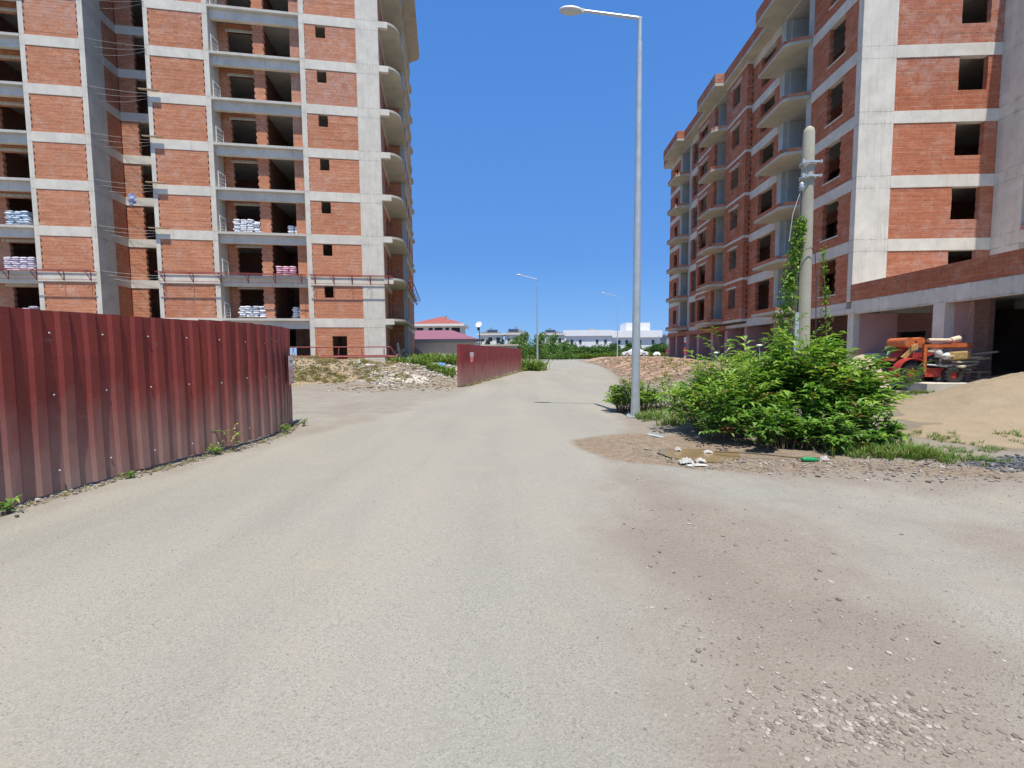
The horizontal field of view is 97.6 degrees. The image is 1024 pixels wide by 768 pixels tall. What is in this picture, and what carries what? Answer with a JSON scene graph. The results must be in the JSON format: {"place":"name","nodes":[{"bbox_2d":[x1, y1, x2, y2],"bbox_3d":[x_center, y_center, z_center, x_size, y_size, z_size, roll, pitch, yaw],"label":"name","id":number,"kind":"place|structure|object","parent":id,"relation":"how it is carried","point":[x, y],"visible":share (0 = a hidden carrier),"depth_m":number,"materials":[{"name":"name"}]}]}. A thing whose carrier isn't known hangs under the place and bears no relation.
{"place":"outdoors","nodes":[
{"label":"outdoors","id":0,"kind":"place"},
{"bbox_2d":[0,359,775,767],"bbox_3d":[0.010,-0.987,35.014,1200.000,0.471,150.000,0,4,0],"label":"road","id":1,"kind":"structure","parent":0,"point":[256,633],"depth_m":2.82,"materials":[{"name":"grey asphalt"}]},
{"bbox_2d":[0,495,20,513],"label":"weed plant","id":2,"kind":"object","parent":1,"relation":"on","point":[9,501],"visible":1,"depth_m":4.59,"materials":[{"name":"green plant"}]},
{"bbox_2d":[121,471,135,478],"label":"weed plant","id":3,"kind":"object","parent":1,"relation":"on","point":[130,474],"visible":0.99,"depth_m":5.82,"materials":[{"name":"green plant"}]},
{"bbox_2d":[211,424,244,449],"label":"weed plant","id":4,"kind":"object","parent":1,"relation":"on","point":[233,437],"visible":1,"depth_m":7.45,"materials":[{"name":"yellow plant"}]},
{"bbox_2d":[538,333,564,359],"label":"broadleaf tree","id":5,"kind":"object","parent":1,"relation":"on","point":[553,340],"visible":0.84,"depth_m":99.33,"materials":[{"name":"green plant"}]},
{"bbox_2d":[554,340,578,359],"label":"broadleaf tree","id":6,"kind":"object","parent":1,"relation":"on","point":[565,344],"visible":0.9,"depth_m":103.23,"materials":[{"name":"green plant"}]},
{"bbox_2d":[0,354,1023,767],"bbox_3d":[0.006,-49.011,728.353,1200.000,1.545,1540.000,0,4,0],"label":"ground","id":7,"kind":"structure","parent":0,"point":[988,584],"depth_m":3.39,"materials":[{"name":"grey gravel"}]},
{"bbox_2d":[0,306,292,507],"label":"site fence","id":8,"kind":"object","parent":7,"relation":"on","point":[85,398],"visible":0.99,"depth_m":5.90,"materials":[{"name":"red metal"}]},
{"bbox_2d":[288,356,293,384],"bbox_3d":[-4.857,-0.310,9.852,0.013,0.620,0.500,-2,4,-17],"label":"warning sign","id":9,"kind":"object","parent":8,"relation":"attached to","point":[290,364],"visible":1,"depth_m":9.79,"materials":[{"name":"white metal"}]},
{"bbox_2d":[0,0,418,361],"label":"tower block","id":10,"kind":"structure","parent":7,"relation":"on","point":[307,112],"depth_m":29.66,"materials":[{"name":"brick"}]},
{"bbox_2d":[4,210,33,224],"bbox_3d":[-30.760,-10.302,28.093,1.382,1.005,0.742,-1,4,-9],"label":"sack stack","id":11,"kind":"object","parent":10,"relation":"on","point":[19,217],"visible":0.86,"depth_m":27.85,"materials":[{"name":"white plastic"}]},
{"bbox_2d":[3,257,36,270],"bbox_3d":[-30.839,-7.500,28.275,1.840,1.010,0.691,-1,4,-9],"label":"sack stack","id":12,"kind":"object","parent":10,"relation":"on","point":[24,263],"visible":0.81,"depth_m":28.02,"materials":[{"name":"white plastic"}]},
{"bbox_2d":[27,306,39,309],"bbox_3d":[-30.916,-4.567,28.454,1.840,0.754,0.752,-1,4,-9],"label":"sack stack","id":13,"kind":"object","parent":10,"relation":"on","point":[34,307],"visible":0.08,"depth_m":28.34,"materials":[{"name":"white plastic"}]},
{"bbox_2d":[0,268,95,280],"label":"bracket frame","id":14,"kind":"object","parent":10,"relation":"attached to","point":[56,270],"visible":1,"depth_m":27.63,"materials":[{"name":"red metal"}]},
{"bbox_2d":[138,88,158,90],"bbox_3d":[-22.617,-18.321,27.875,1.100,0.050,0.180,-1,7,-9],"label":"plank","id":15,"kind":"object","parent":10,"relation":"attached to","point":[147,89],"visible":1,"depth_m":27.82,"materials":[{"name":"brown wood"}]},
{"bbox_2d":[141,135,162,137],"bbox_3d":[-22.548,-15.518,28.075,1.100,0.050,0.180,-1,7,-9],"label":"plank","id":16,"kind":"object","parent":10,"relation":"attached to","point":[152,136],"visible":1,"depth_m":28.04,"materials":[{"name":"brown wood"}]},
{"bbox_2d":[145,181,165,183],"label":"plank","id":17,"kind":"object","parent":10,"relation":"attached to","point":[155,182],"visible":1,"depth_m":28.20,"materials":[{"name":"brown wood"}]},
{"bbox_2d":[148,227,168,228],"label":"plank","id":18,"kind":"object","parent":10,"relation":"attached to","point":[158,227],"visible":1,"depth_m":28.44,"materials":[{"name":"brown wood"}]},
{"bbox_2d":[210,34,218,50],"bbox_3d":[-19.121,-21.738,28.809,0.040,1.082,0.630,0,4,5],"label":"guard frame","id":19,"kind":"object","parent":10,"relation":"on","point":[217,49],"visible":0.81,"depth_m":28.69,"materials":[{"name":"white paint"}]},
{"bbox_2d":[213,80,220,96],"bbox_3d":[-19.101,-18.935,29.001,0.040,1.082,0.630,0,4,6],"label":"guard frame","id":20,"kind":"object","parent":10,"relation":"on","point":[216,89],"visible":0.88,"depth_m":28.88,"materials":[{"name":"white paint"}]},
{"bbox_2d":[215,126,223,141],"bbox_3d":[-19.031,-16.132,29.197,0.040,1.082,0.630,0,4,8],"label":"guard frame","id":21,"kind":"object","parent":10,"relation":"on","point":[219,134],"visible":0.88,"depth_m":29.07,"materials":[{"name":"white paint"}]},
{"bbox_2d":[218,171,225,186],"bbox_3d":[-19.015,-13.329,29.389,0.040,1.082,0.630,0,4,8],"label":"guard frame","id":22,"kind":"object","parent":10,"relation":"on","point":[222,179],"visible":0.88,"depth_m":29.24,"materials":[{"name":"white paint"}]},
{"bbox_2d":[219,215,226,230],"bbox_3d":[-19.078,-10.525,29.578,0.041,1.082,0.630,0,4,0],"label":"guard frame","id":23,"kind":"object","parent":10,"relation":"on","point":[223,223],"visible":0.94,"depth_m":29.51,"materials":[{"name":"white paint"}]},
{"bbox_2d":[222,259,228,274],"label":"guard frame","id":24,"kind":"object","parent":10,"relation":"on","point":[225,266],"visible":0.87,"depth_m":29.74,"materials":[{"name":"white paint"}]},
{"bbox_2d":[224,302,230,317],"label":"guard frame","id":25,"kind":"object","parent":10,"relation":"on","point":[227,312],"visible":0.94,"depth_m":29.94,"materials":[{"name":"white paint"}]},
{"bbox_2d":[155,271,306,283],"bbox_3d":[-18.203,-6.929,29.261,8.950,0.601,0.490,-1,4,-9],"label":"bracket frame","id":26,"kind":"object","parent":10,"relation":"attached to","point":[246,274],"visible":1,"depth_m":29.22,"materials":[{"name":"red metal"}]},
{"bbox_2d":[233,219,260,231],"bbox_3d":[-17.720,-10.534,30.133,1.840,1.007,0.735,-1,4,-9],"label":"sack stack","id":27,"kind":"object","parent":10,"relation":"on","point":[244,225],"visible":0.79,"depth_m":29.87,"materials":[{"name":"white plastic"}]},
{"bbox_2d":[238,306,266,317],"bbox_3d":[-17.582,-4.868,30.538,1.842,0.884,0.750,-1,4,-9],"label":"sack stack","id":28,"kind":"object","parent":10,"relation":"on","point":[253,312],"visible":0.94,"depth_m":30.29,"materials":[{"name":"white plastic"}]},
{"bbox_2d":[275,266,297,275],"bbox_3d":[-15.358,-7.636,30.569,1.380,0.752,0.690,-1,4,-9],"label":"sack stack","id":29,"kind":"object","parent":10,"relation":"on","point":[286,270],"visible":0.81,"depth_m":30.31,"materials":[{"name":"pink plastic"}]},
{"bbox_2d":[288,225,296,233],"bbox_3d":[-14.894,-10.477,30.833,0.934,0.757,0.705,-1,4,-9],"label":"sack stack","id":30,"kind":"object","parent":10,"relation":"on","point":[292,229],"visible":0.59,"depth_m":30.55,"materials":[{"name":"white plastic"}]},
{"bbox_2d":[292,307,299,317],"bbox_3d":[-14.884,-4.947,31.414,0.922,0.882,0.702,-1,4,-9],"label":"sack stack","id":31,"kind":"object","parent":10,"relation":"on","point":[296,311],"visible":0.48,"depth_m":31.13,"materials":[{"name":"white plastic"}]},
{"bbox_2d":[309,274,391,284],"bbox_3d":[-10.868,-7.059,30.407,5.400,0.601,0.490,-1,4,-9],"label":"bracket frame","id":32,"kind":"object","parent":10,"relation":"attached to","point":[351,276],"visible":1,"depth_m":30.36,"materials":[{"name":"red metal"}]},
{"bbox_2d":[407,280,420,304],"bbox_3d":[-8.283,-7.626,38.258,0.400,0.540,12.200,-1,4,-9],"label":"bracket frame","id":33,"kind":"object","parent":10,"relation":"attached to","point":[411,293],"visible":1,"depth_m":36.25,"materials":[{"name":"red metal"}]},
{"bbox_2d":[207,442,222,454],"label":"weed plant","id":34,"kind":"object","parent":7,"relation":"on","point":[216,449],"visible":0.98,"depth_m":7.18,"materials":[{"name":"green plant"}]},
{"bbox_2d":[280,423,290,431],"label":"weed plant","id":35,"kind":"object","parent":7,"relation":"on","point":[285,428],"visible":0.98,"depth_m":9.13,"materials":[{"name":"green plant"}]},
{"bbox_2d":[290,346,397,360],"bbox_3d":[-11.280,-1.662,28.358,8.606,1.412,0.880,-1,4,-5],"label":"steel truss","id":36,"kind":"object","parent":7,"relation":"on","point":[353,356],"visible":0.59,"depth_m":28.38,"materials":[{"name":"red metal"}]},
{"bbox_2d":[0,355,735,515],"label":"dry grass","id":37,"kind":"structure","parent":7,"relation":"on","point":[406,376],"depth_m":23.67,"materials":[{"name":"plant"}]},
{"bbox_2d":[293,357,456,392],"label":"debris mound stones","id":38,"kind":"object","parent":7,"relation":"on","point":[389,385],"visible":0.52,"depth_m":23.98,"materials":[{"name":"stone"},{"name":"concrete rubble"}]},
{"bbox_2d":[348,359,456,386],"bbox_3d":[-6.418,-0.863,26.844,5.972,1.361,10.267,0,4,0],"label":"chalk rubble","id":39,"kind":"object","parent":7,"relation":"on","point":[379,382],"visible":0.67,"depth_m":24.52,"materials":[{"name":"white stone"}]},
{"bbox_2d":[414,347,421,354],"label":"earth heap","id":40,"kind":"object","parent":7,"relation":"on","point":[416,351],"visible":0.1,"depth_m":44.38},
{"bbox_2d":[414,316,468,333],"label":"hip roof house","id":41,"kind":"structure","parent":7,"relation":"on","point":[441,323],"depth_m":89.43,"materials":[{"name":"red tile"}]},
{"bbox_2d":[451,327,459,332],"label":"window","id":42,"kind":"structure","parent":41,"relation":"in","point":[457,329],"depth_m":89.44,"materials":[{"name":"black glass"}]},
{"bbox_2d":[415,330,483,354],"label":"shed","id":43,"kind":"structure","parent":7,"relation":"on","point":[440,341],"depth_m":54.58,"materials":[{"name":"paint"}]},
{"bbox_2d":[476,322,481,344],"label":"globe lamp","id":44,"kind":"object","parent":7,"relation":"on","point":[478,324],"visible":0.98,"depth_m":53.13,"materials":[{"name":"white glass"}]},
{"bbox_2d":[457,344,520,385],"bbox_3d":[-0.884,-1.528,30.669,0.309,2.067,19.026,0,4,10],"label":"site fence","id":45,"kind":"object","parent":7,"relation":"on","point":[490,362],"visible":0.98,"depth_m":25.92,"materials":[{"name":"red metal"}]},
{"bbox_2d":[470,352,473,361],"bbox_3d":[-1.978,-1.321,22.111,0.014,0.500,0.520,1,4,14],"label":"warning sign","id":46,"kind":"object","parent":45,"relation":"attached to","point":[471,356],"visible":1,"depth_m":22.12,"materials":[{"name":"metal"}]},
{"bbox_2d":[477,328,503,343],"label":"villa","id":47,"kind":"object","parent":7,"relation":"on","point":[494,336],"visible":0.47,"depth_m":129.38,"materials":[{"name":"white paint"}]},
{"bbox_2d":[480,344,518,348],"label":"boundary wall","id":48,"kind":"structure","parent":7,"relation":"on","point":[507,345],"depth_m":47.23,"materials":[{"name":"concrete"}]},
{"bbox_2d":[504,327,529,343],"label":"villa","id":49,"kind":"object","parent":7,"relation":"on","point":[513,333],"visible":0.29,"depth_m":132.40,"materials":[{"name":"white paint"}]},
{"bbox_2d":[509,336,533,360],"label":"broadleaf tree","id":50,"kind":"object","parent":7,"relation":"on","point":[512,341],"visible":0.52,"depth_m":91.26,"materials":[{"name":"green plant"}]},
{"bbox_2d":[382,351,667,377],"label":"tall grass","id":51,"kind":"structure","parent":7,"relation":"on","point":[427,360],"depth_m":34.98,"materials":[{"name":"green plant"}]},
{"bbox_2d":[518,332,536,359],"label":"broadleaf tree","id":52,"kind":"object","parent":7,"relation":"on","point":[525,338],"visible":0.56,"depth_m":96.29,"materials":[{"name":"green plant"}]},
{"bbox_2d":[526,332,555,359],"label":"broadleaf tree","id":53,"kind":"object","parent":7,"relation":"on","point":[541,337],"visible":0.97,"depth_m":95.34,"materials":[{"name":"green plant"}]},
{"bbox_2d":[535,328,565,345],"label":"villa","id":54,"kind":"object","parent":7,"relation":"on","point":[550,332],"visible":0.17,"depth_m":133.38,"materials":[{"name":"white paint"}]},
{"bbox_2d":[573,347,589,354],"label":"hazel shrub","id":55,"kind":"object","parent":7,"relation":"on","point":[580,351],"visible":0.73,"depth_m":113.98,"materials":[{"name":"green plant"}]},
{"bbox_2d":[583,346,601,354],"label":"hazel shrub","id":56,"kind":"object","parent":7,"relation":"on","point":[592,349],"visible":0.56,"depth_m":114.41,"materials":[{"name":"green plant"}]},
{"bbox_2d":[559,5,641,417],"bbox_3d":[2.195,-4.143,10.969,2.100,9.932,0.400,0,4,12],"label":"street lamp","id":57,"kind":"object","parent":7,"relation":"on","point":[569,10],"visible":0.93,"depth_m":10.76,"materials":[{"name":"metal"}]},
{"bbox_2d":[598,347,614,353],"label":"hazel shrub","id":58,"kind":"object","parent":7,"relation":"on","point":[606,350],"visible":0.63,"depth_m":115.09,"materials":[{"name":"green plant"}]},
{"bbox_2d":[602,292,617,356],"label":"street lamp","id":59,"kind":"object","parent":7,"relation":"on","point":[617,324],"visible":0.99,"depth_m":83.38,"materials":[{"name":"metal"}]},
{"bbox_2d":[602,342,620,350],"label":"hazel shrub","id":60,"kind":"object","parent":7,"relation":"on","point":[612,346],"visible":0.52,"depth_m":120.01,"materials":[{"name":"green plant"}]},
{"bbox_2d":[562,323,661,349],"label":"white building","id":61,"kind":"structure","parent":7,"relation":"on","point":[593,337],"depth_m":149.31,"materials":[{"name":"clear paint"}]},
{"bbox_2d":[625,341,641,349],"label":"hazel shrub","id":62,"kind":"object","parent":7,"relation":"on","point":[629,344],"visible":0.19,"depth_m":121.95,"materials":[{"name":"green plant"}]},
{"bbox_2d":[621,349,647,355],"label":"parked car","id":63,"kind":"object","parent":7,"relation":"on","point":[629,352],"visible":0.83,"depth_m":78.07,"materials":[{"name":"white paint"}]},
{"bbox_2d":[645,343,667,352],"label":"hazel shrub","id":64,"kind":"object","parent":7,"relation":"on","point":[655,347],"visible":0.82,"depth_m":113.59,"materials":[{"name":"green plant"}]},
{"bbox_2d":[602,372,717,412],"bbox_3d":[3.971,0.186,12.261,3.090,1.149,1.881,0,4,0],"label":"shrub","id":65,"kind":"object","parent":7,"relation":"on","point":[616,398],"visible":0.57,"depth_m":12.03,"materials":[{"name":"green plant"}]},
{"bbox_2d":[660,334,668,346],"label":"grey building","id":66,"kind":"structure","parent":7,"relation":"on","point":[664,338],"depth_m":161.46,"materials":[{"name":"white paint"}]},
{"bbox_2d":[586,356,762,386],"bbox_3d":[13.545,-2.213,46.100,10.018,1.402,56.176,0,4,8],"label":"brick rubble","id":67,"kind":"object","parent":7,"relation":"on","point":[603,362],"visible":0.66,"depth_m":29.91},
{"bbox_2d":[677,457,694,464],"bbox_3d":[2.531,1.114,6.512,0.210,0.106,0.152,0,4,0],"label":"rubbish lump","id":68,"kind":"object","parent":7,"relation":"on","point":[686,460],"visible":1,"depth_m":6.47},
{"bbox_2d":[686,463,707,466],"bbox_3d":[2.628,1.148,6.363,0.298,0.040,0.088,0,4,0],"label":"rubbish lump","id":69,"kind":"object","parent":7,"relation":"on","point":[699,464],"visible":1,"depth_m":6.34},
{"bbox_2d":[657,448,740,462],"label":"puddle","id":70,"kind":"object","parent":7,"relation":"on","point":[693,454],"visible":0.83,"depth_m":7.11,"materials":[{"name":"liquid"}]},
{"bbox_2d":[694,457,705,462],"bbox_3d":[2.770,1.117,6.592,0.154,0.079,0.100,0,4,0],"label":"rubbish lump","id":71,"kind":"object","parent":7,"relation":"on","point":[697,460],"visible":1,"depth_m":6.57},
{"bbox_2d":[652,326,799,441],"bbox_3d":[4.155,-0.070,8.692,2.664,2.132,3.131,0,4,0],"label":"leafy shrub","id":72,"kind":"object","parent":7,"relation":"on","point":[732,400],"visible":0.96,"depth_m":8.36,"materials":[{"name":"green plant"}]},
{"bbox_2d":[715,451,834,457],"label":"twig","id":73,"kind":"object","parent":7,"relation":"on","point":[764,454],"visible":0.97,"depth_m":6.80,"materials":[{"name":"brown wood"}]},
{"bbox_2d":[705,313,893,442],"bbox_3d":[5.521,-0.210,8.850,3.109,2.350,3.220,2,4,29],"label":"leafy shrub","id":74,"kind":"object","parent":7,"relation":"on","point":[813,403],"visible":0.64,"depth_m":8.41,"materials":[{"name":"green plant"}]},
{"bbox_2d":[789,126,822,362],"bbox_3d":[7.512,-3.016,11.778,0.875,7.290,0.462,-1,4,-5],"label":"utility pole","id":75,"kind":"object","parent":7,"relation":"on","point":[807,164],"visible":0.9,"depth_m":11.63,"materials":[{"name":"concrete"}]},
{"bbox_2d":[765,215,807,363],"bbox_3d":[7.135,-2.267,11.673,1.016,4.138,0.677,0,4,0],"label":"climbing vine","id":76,"kind":"object","parent":75,"relation":"attached to","point":[788,284],"visible":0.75,"depth_m":11.57,"materials":[{"name":"green plant"}]},
{"bbox_2d":[730,403,887,452],"bbox_3d":[4.843,0.727,7.326,2.353,0.752,1.089,1,4,21],"label":"shrub","id":77,"kind":"object","parent":7,"relation":"on","point":[787,427],"visible":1,"depth_m":7.26,"materials":[{"name":"green plant"}]},
{"bbox_2d":[801,457,819,461],"bbox_3d":[4.324,1.094,6.490,0.230,0.068,0.068,0,4,10],"label":"plastic bottle","id":78,"kind":"object","parent":7,"relation":"on","point":[808,459],"visible":1,"depth_m":6.47,"materials":[{"name":"green plastic"}]},
{"bbox_2d":[819,456,829,460],"bbox_3d":[4.561,1.082,6.539,0.126,0.069,0.088,0,4,0],"label":"rubbish lump","id":79,"kind":"object","parent":7,"relation":"on","point":[824,458],"visible":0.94,"depth_m":6.52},
{"bbox_2d":[817,246,834,351],"bbox_3d":[8.403,-1.875,12.007,0.508,3.571,0.398,0,4,0],"label":"climbing vine","id":80,"kind":"object","parent":7,"relation":"on","point":[823,271],"visible":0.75,"depth_m":11.94,"materials":[{"name":"green plant"}]},
{"bbox_2d":[663,0,1023,392],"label":"apartment block","id":81,"kind":"structure","parent":7,"relation":"on","point":[911,112],"depth_m":20.68,"materials":[{"name":"brick"}]},
{"bbox_2d":[863,353,891,358],"bbox_3d":[16.704,-0.906,20.185,1.200,0.974,0.900,0,4,2],"label":"block pallet","id":82,"kind":"object","parent":81,"relation":"on","point":[882,354],"visible":0.09,"depth_m":19.74,"materials":[{"name":"grey wood"}]},
{"bbox_2d":[878,336,972,383],"bbox_3d":[14.253,-0.854,15.585,2.338,1.610,1.440,0,4,8],"label":"site machine","id":83,"kind":"object","parent":81,"relation":"on","point":[904,356],"visible":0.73,"depth_m":15.14,"materials":[{"name":"orange metal"}]},
{"bbox_2d":[940,355,954,356],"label":"loaded plank","id":84,"kind":"object","parent":83,"relation":"on","point":[947,355],"visible":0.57,"depth_m":14.88,"materials":[{"name":"brown wood"}]},
{"bbox_2d":[927,350,947,353],"bbox_3d":[15.146,-1.081,15.543,1.202,0.060,0.180,8,1,21],"label":"loaded plank","id":85,"kind":"object","parent":84,"relation":"on","point":[931,351],"visible":0.29,"depth_m":15.63,"materials":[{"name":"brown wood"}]},
{"bbox_2d":[941,363,966,366],"bbox_3d":[15.103,-0.681,15.235,1.119,0.060,0.180,-8,10,-13],"label":"loaded plank","id":86,"kind":"object","parent":83,"relation":"on","point":[950,364],"visible":0.64,"depth_m":15.13,"materials":[{"name":"grey wood"}]},
{"bbox_2d":[939,361,950,363],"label":"loaded plank","id":87,"kind":"object","parent":86,"relation":"on","point":[944,362],"visible":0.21,"depth_m":15.63,"materials":[{"name":"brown wood"}]},
{"bbox_2d":[951,357,989,362],"bbox_3d":[15.538,-0.807,15.193,0.954,0.060,0.180,-8,-2,19],"label":"loaded plank","id":88,"kind":"object","parent":86,"relation":"on","point":[977,359],"visible":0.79,"depth_m":15.05,"materials":[{"name":"grey wood"}]},
{"bbox_2d":[955,363,977,367],"bbox_3d":[15.281,-0.628,15.063,0.900,0.060,0.180,-9,9,-19],"label":"loaded plank","id":89,"kind":"object","parent":83,"relation":"on","point":[965,365],"visible":0.93,"depth_m":14.99,"materials":[{"name":"grey wood"}]},
{"bbox_2d":[951,360,979,362],"bbox_3d":[15.259,-0.755,15.073,0.905,0.060,0.180,-1,9,-10],"label":"loaded plank","id":90,"kind":"object","parent":89,"relation":"on","point":[960,361],"visible":1,"depth_m":15.00,"materials":[{"name":"grey wood"}]},
{"bbox_2d":[933,371,990,380],"bbox_3d":[15.356,-0.200,15.397,1.500,0.480,0.650,0,4,0],"label":"plank trestle","id":91,"kind":"object","parent":81,"relation":"on","point":[964,376],"visible":0.49,"depth_m":15.12,"materials":[{"name":"brown wood"}]},
{"bbox_2d":[963,300,973,342],"bbox_3d":[16.097,-1.555,15.931,0.060,2.817,0.946,2,4,27],"label":"leaning pole","id":92,"kind":"object","parent":81,"relation":"on","point":[968,321],"visible":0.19,"depth_m":15.68,"materials":[{"name":"brown wood"}]},
{"bbox_2d":[780,340,913,442],"bbox_3d":[6.272,0.062,8.652,2.277,1.838,3.069,3,5,44],"label":"leafy shrub","id":93,"kind":"object","parent":7,"relation":"on","point":[862,418],"visible":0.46,"depth_m":8.04,"materials":[{"name":"green plant"}]},
{"bbox_2d":[846,355,903,387],"bbox_3d":[13.305,-0.532,17.003,4.000,1.168,3.400,0,4,0],"label":"sand pile","id":94,"kind":"object","parent":7,"relation":"on","point":[878,371],"visible":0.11,"depth_m":16.09,"materials":[{"name":"beige sand"}]},
{"bbox_2d":[882,360,934,393],"bbox_3d":[12.621,-0.229,14.330,1.317,1.095,1.250,1,4,15],"label":"weed plant","id":95,"kind":"object","parent":7,"relation":"on","point":[912,375],"visible":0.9,"depth_m":14.24,"materials":[{"name":"green plant"}]},
{"bbox_2d":[290,0,763,354],"label":"sky","id":96,"kind":"structure","parent":0,"point":[523,112],"materials":[{"name":"blue"}]},
{"bbox_2d":[646,432,664,437],"bbox_3d":[2.732,0.976,8.537,0.113,0.028,0.340,-7,10,-39],"label":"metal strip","id":97,"kind":"object","parent":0,"point":[656,435],"visible":1,"depth_m":8.52,"materials":[{"name":"metal"}]},
{"bbox_2d":[666,342,685,355],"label":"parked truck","id":98,"kind":"object","parent":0,"point":[684,349],"visible":0.1,"depth_m":60.74,"materials":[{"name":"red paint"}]},
{"bbox_2d":[631,389,1022,466],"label":"grass","id":99,"kind":"structure","parent":0,"point":[888,450],"depth_m":7.00,"materials":[{"name":"green plant"}]},
{"bbox_2d":[912,348,930,358],"bbox_3d":[18.203,-1.012,19.977,1.200,1.194,0.900,0,4,2],"label":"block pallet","id":100,"kind":"object","parent":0,"point":[919,350],"visible":0.06,"depth_m":19.52,"materials":[{"name":"brown wood"}]},
{"bbox_2d":[923,454,1023,472],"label":"dark gravel","id":101,"kind":"structure","parent":0,"point":[1020,460],"depth_m":6.24,"materials":[{"name":"grey gravel"}]},
{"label":"loaded plank","id":102,"kind":"object","parent":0,"visible":0},
{"bbox_2d":[971,351,998,354],"bbox_3d":[15.587,-1.008,15.051,1.153,0.060,0.180,-6,-3,10],"label":"loaded plank","id":103,"kind":"object","parent":102,"relation":"on","point":[985,352],"visible":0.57,"depth_m":14.93,"materials":[{"name":"grey wood"}]},
{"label":"lamp footing","id":104,"kind":"object","parent":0,"visible":0},
{"bbox_2d":[516,274,537,359],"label":"street lamp","id":105,"kind":"object","parent":104,"relation":"on","point":[537,314],"visible":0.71,"depth_m":48.14,"materials":[{"name":"metal"}]},
{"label":"wire","id":106,"kind":"object","parent":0,"visible":0},
{"bbox_2d":[128,193,135,206],"bbox_3d":[-24.696,-11.967,29.096,0.518,0.878,0.300,0,4,0],"label":"hanging bag","id":107,"kind":"object","parent":106,"relation":"hanging from","point":[132,199],"visible":1,"depth_m":29.02,"materials":[{"name":"white plastic"}]}
]}

